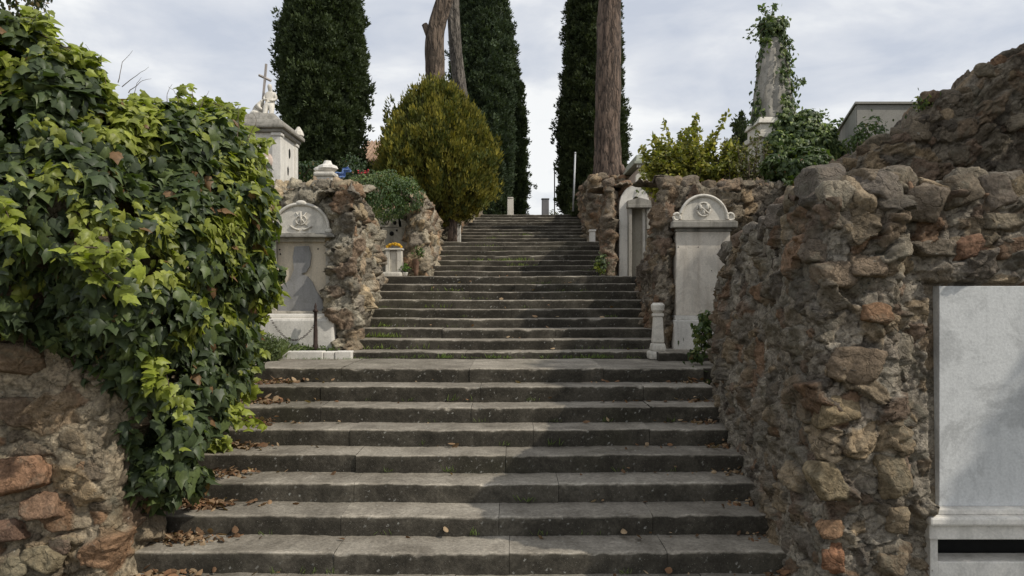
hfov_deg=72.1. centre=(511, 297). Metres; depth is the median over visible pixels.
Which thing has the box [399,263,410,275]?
flower pot
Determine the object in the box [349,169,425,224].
hedge
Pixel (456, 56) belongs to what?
pine tree
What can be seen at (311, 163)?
shrub
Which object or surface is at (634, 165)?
chapel tomb
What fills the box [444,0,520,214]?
cypress
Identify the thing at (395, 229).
tomb monument
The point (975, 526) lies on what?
tomb monument
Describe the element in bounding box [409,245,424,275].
vase
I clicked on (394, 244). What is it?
flowers
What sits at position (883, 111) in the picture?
cement tomb
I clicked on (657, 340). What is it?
marble baluster
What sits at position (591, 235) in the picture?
stone post
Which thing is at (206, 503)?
fallen leaves
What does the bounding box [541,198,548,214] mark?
stone pillar
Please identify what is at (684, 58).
sky
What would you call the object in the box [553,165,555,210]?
metal pole
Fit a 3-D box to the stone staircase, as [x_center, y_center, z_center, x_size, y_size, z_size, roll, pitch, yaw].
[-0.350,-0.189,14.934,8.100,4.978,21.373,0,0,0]
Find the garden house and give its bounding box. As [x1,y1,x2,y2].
[363,140,385,206]
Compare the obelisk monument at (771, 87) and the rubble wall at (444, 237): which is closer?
the obelisk monument at (771, 87)
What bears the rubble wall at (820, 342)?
on the ground
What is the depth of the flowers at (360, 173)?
12.42 m
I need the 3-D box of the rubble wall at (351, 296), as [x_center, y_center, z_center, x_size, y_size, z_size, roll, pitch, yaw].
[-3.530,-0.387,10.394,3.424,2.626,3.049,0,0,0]
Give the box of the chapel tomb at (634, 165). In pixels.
[623,155,651,183]
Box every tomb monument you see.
[242,64,304,181]
[259,200,335,349]
[378,209,406,275]
[618,186,651,276]
[669,194,737,348]
[924,286,1023,575]
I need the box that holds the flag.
[335,165,351,178]
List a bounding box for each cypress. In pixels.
[267,0,376,181]
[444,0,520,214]
[507,0,537,214]
[548,0,632,214]
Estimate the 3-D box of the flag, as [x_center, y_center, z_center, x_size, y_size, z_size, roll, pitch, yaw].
[-2.632,-1.886,10.875,0.302,0.343,0.120,0,0,0]
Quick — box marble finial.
[313,160,337,179]
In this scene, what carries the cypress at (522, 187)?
on the ground
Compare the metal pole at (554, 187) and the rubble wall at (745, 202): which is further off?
the metal pole at (554, 187)
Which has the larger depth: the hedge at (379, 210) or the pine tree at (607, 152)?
the pine tree at (607, 152)
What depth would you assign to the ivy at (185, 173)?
4.72 m
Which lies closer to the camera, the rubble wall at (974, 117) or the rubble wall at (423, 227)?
the rubble wall at (974, 117)
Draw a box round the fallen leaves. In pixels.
[133,275,790,575]
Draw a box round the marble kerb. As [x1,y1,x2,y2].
[281,350,353,358]
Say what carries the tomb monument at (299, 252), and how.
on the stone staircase
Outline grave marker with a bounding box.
[635,173,646,181]
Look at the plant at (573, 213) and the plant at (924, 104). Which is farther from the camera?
the plant at (573, 213)
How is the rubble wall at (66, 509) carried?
on the ground
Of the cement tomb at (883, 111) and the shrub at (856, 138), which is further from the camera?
the cement tomb at (883, 111)
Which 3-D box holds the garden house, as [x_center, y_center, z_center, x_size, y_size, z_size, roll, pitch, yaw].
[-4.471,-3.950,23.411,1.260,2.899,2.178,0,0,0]
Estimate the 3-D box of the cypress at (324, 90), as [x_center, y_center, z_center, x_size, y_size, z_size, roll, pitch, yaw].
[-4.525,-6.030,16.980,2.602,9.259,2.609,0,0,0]
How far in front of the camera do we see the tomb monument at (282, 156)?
10.61 m
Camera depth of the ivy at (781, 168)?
9.16 m
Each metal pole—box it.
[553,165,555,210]
[572,152,575,210]
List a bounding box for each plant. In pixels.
[549,200,578,216]
[592,251,613,275]
[678,310,714,383]
[892,88,940,121]
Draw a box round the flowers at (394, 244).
[386,242,402,247]
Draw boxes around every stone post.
[457,224,460,241]
[588,230,595,241]
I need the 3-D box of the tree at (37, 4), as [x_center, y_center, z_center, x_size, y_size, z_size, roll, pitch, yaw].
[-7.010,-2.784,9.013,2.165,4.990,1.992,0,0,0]
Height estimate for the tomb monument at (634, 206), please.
1.740 m
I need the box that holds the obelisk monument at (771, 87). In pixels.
[744,16,800,182]
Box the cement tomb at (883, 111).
[836,102,917,153]
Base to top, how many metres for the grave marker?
0.710 m
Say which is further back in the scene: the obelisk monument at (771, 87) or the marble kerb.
the obelisk monument at (771, 87)
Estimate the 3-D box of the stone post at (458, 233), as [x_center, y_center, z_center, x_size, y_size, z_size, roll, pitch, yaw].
[-1.389,-1.594,18.325,0.116,0.639,0.150,0,0,0]
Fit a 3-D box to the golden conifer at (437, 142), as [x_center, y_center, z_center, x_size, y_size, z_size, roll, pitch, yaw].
[-1.820,-3.265,17.064,3.333,4.338,3.627,0,0,0]
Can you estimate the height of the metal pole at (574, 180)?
1.868 m
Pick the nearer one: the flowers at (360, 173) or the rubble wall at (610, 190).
the flowers at (360, 173)
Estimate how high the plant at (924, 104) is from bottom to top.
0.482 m
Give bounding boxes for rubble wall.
[0,169,192,575]
[265,175,387,350]
[374,191,443,275]
[441,208,483,241]
[575,172,630,241]
[587,177,656,275]
[631,175,793,348]
[706,163,1023,575]
[829,43,1023,180]
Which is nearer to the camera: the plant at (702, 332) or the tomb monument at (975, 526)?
the tomb monument at (975, 526)
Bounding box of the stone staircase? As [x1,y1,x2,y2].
[134,214,786,575]
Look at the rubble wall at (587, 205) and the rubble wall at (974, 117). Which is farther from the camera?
the rubble wall at (587, 205)
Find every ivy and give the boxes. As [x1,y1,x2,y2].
[0,5,290,516]
[742,3,848,160]
[758,140,834,185]
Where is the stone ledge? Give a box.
[648,348,708,360]
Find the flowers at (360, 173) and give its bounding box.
[357,169,369,184]
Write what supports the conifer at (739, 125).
on the ground
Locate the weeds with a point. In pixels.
(278, 348)
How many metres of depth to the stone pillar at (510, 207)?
23.60 m
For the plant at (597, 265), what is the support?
on the stone staircase
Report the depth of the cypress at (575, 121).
25.30 m
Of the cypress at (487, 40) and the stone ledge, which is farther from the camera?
the cypress at (487, 40)
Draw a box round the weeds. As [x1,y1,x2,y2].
[258,233,675,574]
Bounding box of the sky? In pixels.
[0,0,1023,214]
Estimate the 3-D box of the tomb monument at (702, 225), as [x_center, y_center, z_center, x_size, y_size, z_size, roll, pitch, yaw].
[2.433,-0.282,9.045,0.826,2.069,0.370,0,0,0]
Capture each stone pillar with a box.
[507,197,513,214]
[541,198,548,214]
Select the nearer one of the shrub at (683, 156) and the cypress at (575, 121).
the shrub at (683, 156)
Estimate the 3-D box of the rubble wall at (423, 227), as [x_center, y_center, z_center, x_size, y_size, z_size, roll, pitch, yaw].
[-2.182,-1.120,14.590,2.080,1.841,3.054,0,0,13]
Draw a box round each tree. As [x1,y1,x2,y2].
[0,0,52,17]
[422,0,452,79]
[447,0,467,98]
[593,0,625,175]
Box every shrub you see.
[298,152,366,184]
[637,108,759,201]
[711,129,772,181]
[840,109,888,154]
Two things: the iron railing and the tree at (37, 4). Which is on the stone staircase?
the iron railing
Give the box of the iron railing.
[269,303,317,350]
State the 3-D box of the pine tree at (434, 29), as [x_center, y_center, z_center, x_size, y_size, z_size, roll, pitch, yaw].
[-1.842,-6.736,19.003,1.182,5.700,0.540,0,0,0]
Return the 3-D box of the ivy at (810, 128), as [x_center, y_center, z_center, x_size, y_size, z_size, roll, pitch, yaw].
[4.308,-3.076,10.616,1.449,2.814,1.250,0,0,-24]
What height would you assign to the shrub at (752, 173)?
1.017 m
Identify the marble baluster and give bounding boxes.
[647,303,665,359]
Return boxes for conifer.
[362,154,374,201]
[369,72,504,241]
[722,109,750,157]

